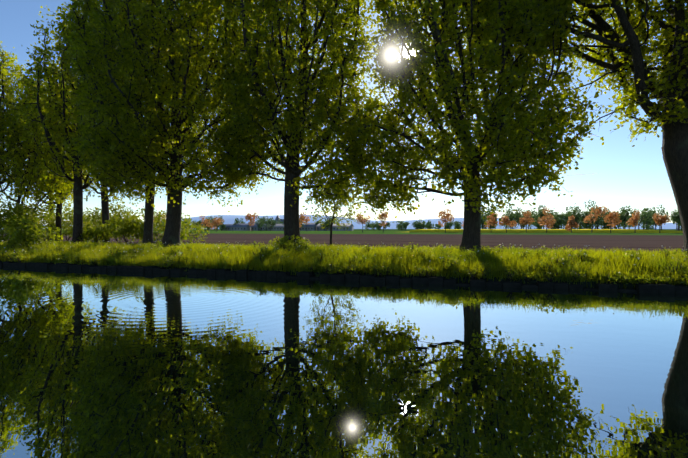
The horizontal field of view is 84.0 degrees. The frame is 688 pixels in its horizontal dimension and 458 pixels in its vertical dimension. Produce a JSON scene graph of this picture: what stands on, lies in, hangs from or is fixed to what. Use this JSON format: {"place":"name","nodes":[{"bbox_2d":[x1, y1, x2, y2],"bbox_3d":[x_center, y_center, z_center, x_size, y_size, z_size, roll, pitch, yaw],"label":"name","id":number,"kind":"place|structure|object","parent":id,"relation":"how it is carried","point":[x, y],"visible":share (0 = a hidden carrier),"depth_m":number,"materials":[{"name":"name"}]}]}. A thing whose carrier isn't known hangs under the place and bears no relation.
{"place":"outdoors","nodes":[
{"label":"outdoors","id":0,"kind":"place"},
{"bbox_2d":[0,229,685,288],"bbox_3d":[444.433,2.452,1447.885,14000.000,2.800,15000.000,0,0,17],"label":"ground","id":1,"kind":"structure","parent":0,"point":[530,241],"depth_m":46.27,"materials":[{"name":"brown soil"}]},
{"bbox_2d":[0,41,47,196],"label":"tree","id":2,"kind":"object","parent":1,"relation":"on","point":[7,89],"visible":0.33,"depth_m":34.43,"materials":[{"name":"green plant"}]},
{"bbox_2d":[0,95,85,210],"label":"tree","id":3,"kind":"object","parent":1,"relation":"on","point":[15,167],"visible":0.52,"depth_m":31.94,"materials":[{"name":"green plant"}]},
{"bbox_2d":[1,93,91,239],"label":"tree","id":4,"kind":"object","parent":1,"relation":"on","point":[30,186],"depth_m":40.67,"materials":[{"name":"green plant"}]},
{"bbox_2d":[0,59,96,242],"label":"tree","id":5,"kind":"object","parent":1,"relation":"on","point":[58,218],"visible":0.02,"depth_m":33.97,"materials":[{"name":"green plant"}]},
{"bbox_2d":[6,0,119,243],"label":"tree","id":6,"kind":"object","parent":1,"relation":"on","point":[79,187],"visible":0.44,"depth_m":27.92,"materials":[{"name":"green plant"}]},
{"bbox_2d":[35,44,146,242],"bbox_3d":[-19.424,-7.719,31.513,9.558,18.339,9.122,0,0,17],"label":"tree","id":7,"kind":"object","parent":1,"relation":"on","point":[105,209],"visible":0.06,"depth_m":29.32,"materials":[{"name":"green plant"}]},
{"bbox_2d":[72,0,207,244],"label":"tree","id":8,"kind":"object","parent":1,"relation":"on","point":[148,224],"depth_m":27.44,"materials":[{"name":"green plant"}]},
{"bbox_2d":[47,0,277,247],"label":"tree","id":9,"kind":"object","parent":1,"relation":"on","point":[102,140],"visible":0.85,"depth_m":21.26,"materials":[{"name":"green plant"}]},
{"bbox_2d":[222,215,353,230],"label":"village","id":10,"kind":"object","parent":1,"relation":"on","point":[276,227],"visible":0.67,"depth_m":292.40,"materials":[{"name":"grey"}]},
{"bbox_2d":[206,0,390,249],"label":"tree","id":11,"kind":"object","parent":1,"relation":"on","point":[303,82],"visible":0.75,"depth_m":20.26,"materials":[{"name":"green plant"}]},
{"bbox_2d":[303,166,362,246],"bbox_3d":[-0.834,-1.522,24.405,3.951,5.891,3.707,0,0,17],"label":"young tree","id":12,"kind":"object","parent":1,"relation":"on","point":[336,217],"visible":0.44,"depth_m":24.35,"materials":[{"name":"green plant"}]},
{"bbox_2d":[0,240,687,288],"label":"slope grass","id":13,"kind":"structure","parent":1,"relation":"on","point":[242,258],"depth_m":16.27,"materials":[{"name":"green plant"}]},
{"bbox_2d":[0,200,687,284],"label":"bushes","id":14,"kind":"object","parent":1,"relation":"on","point":[18,224],"visible":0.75,"depth_m":23.77,"materials":[{"name":"green plant"}]},
{"bbox_2d":[0,261,687,293],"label":"bank edging","id":15,"kind":"object","parent":1,"relation":"on","point":[639,287],"visible":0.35,"depth_m":15.02,"materials":[{"name":"stone"}]},
{"bbox_2d":[14,240,686,271],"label":"bank flowers","id":16,"kind":"object","parent":1,"relation":"on","point":[364,248],"visible":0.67,"depth_m":19.23,"materials":[{"name":"green plant"}]},
{"bbox_2d":[118,200,681,230],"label":"treeline","id":17,"kind":"object","parent":1,"relation":"on","point":[646,220],"visible":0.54,"depth_m":228.73,"materials":[{"name":"green plant"}]},
{"bbox_2d":[153,206,669,232],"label":"autumn trees","id":18,"kind":"object","parent":1,"relation":"on","point":[612,217],"visible":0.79,"depth_m":131.22,"materials":[{"name":"orange plant"}]},
{"bbox_2d":[327,0,607,251],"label":"tree","id":19,"kind":"object","parent":1,"relation":"on","point":[528,133],"visible":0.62,"depth_m":16.85,"materials":[{"name":"green plant"}]},
{"bbox_2d":[450,0,687,254],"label":"tree","id":20,"kind":"object","parent":1,"relation":"on","point":[630,24],"visible":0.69,"depth_m":16.59,"materials":[{"name":"green plant"}]},
{"bbox_2d":[546,38,664,132],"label":"tree branches","id":21,"kind":"object","parent":20,"relation":"attached to","point":[615,71],"visible":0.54,"depth_m":17.44,"materials":[{"name":"brown plant"}]},
{"bbox_2d":[0,0,686,224],"label":"sky","id":22,"kind":"structure","parent":0,"point":[637,177],"materials":[{"name":"blue"}]},
{"bbox_2d":[0,266,687,457],"bbox_3d":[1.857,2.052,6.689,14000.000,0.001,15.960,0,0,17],"label":"canal water","id":23,"kind":"structure","parent":0,"point":[107,364],"depth_m":5.58,"materials":[{"name":"blue liquid"}]},
{"bbox_2d":[1,239,687,262],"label":"top grass","id":24,"kind":"structure","parent":0,"point":[512,250],"depth_m":20.99,"materials":[{"name":"green plant"}]},
{"bbox_2d":[43,215,680,228],"bbox_3d":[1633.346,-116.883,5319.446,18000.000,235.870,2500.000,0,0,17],"label":"distant hills","id":25,"kind":"structure","parent":0,"point":[229,219],"depth_m":5067.75,"materials":[{"name":"blue"}]},
{"bbox_2d":[387,50,395,58],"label":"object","id":26,"kind":"object","parent":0,"point":[391,54],"visible":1,"depth_m":4.43,"materials":[{"name":"white"}]},
{"bbox_2d":[410,229,682,232],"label":"rapeseed field","id":27,"kind":"structure","parent":0,"point":[552,230],"depth_m":143.22,"materials":[{"name":"plant"}]},
{"bbox_2d":[563,135,597,175],"bbox_3d":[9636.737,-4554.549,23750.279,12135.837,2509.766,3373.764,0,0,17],"label":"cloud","id":28,"kind":"structure","parent":0,"point":[583,174],"depth_m":23612.02,"materials":[{"name":"white"}]}
]}

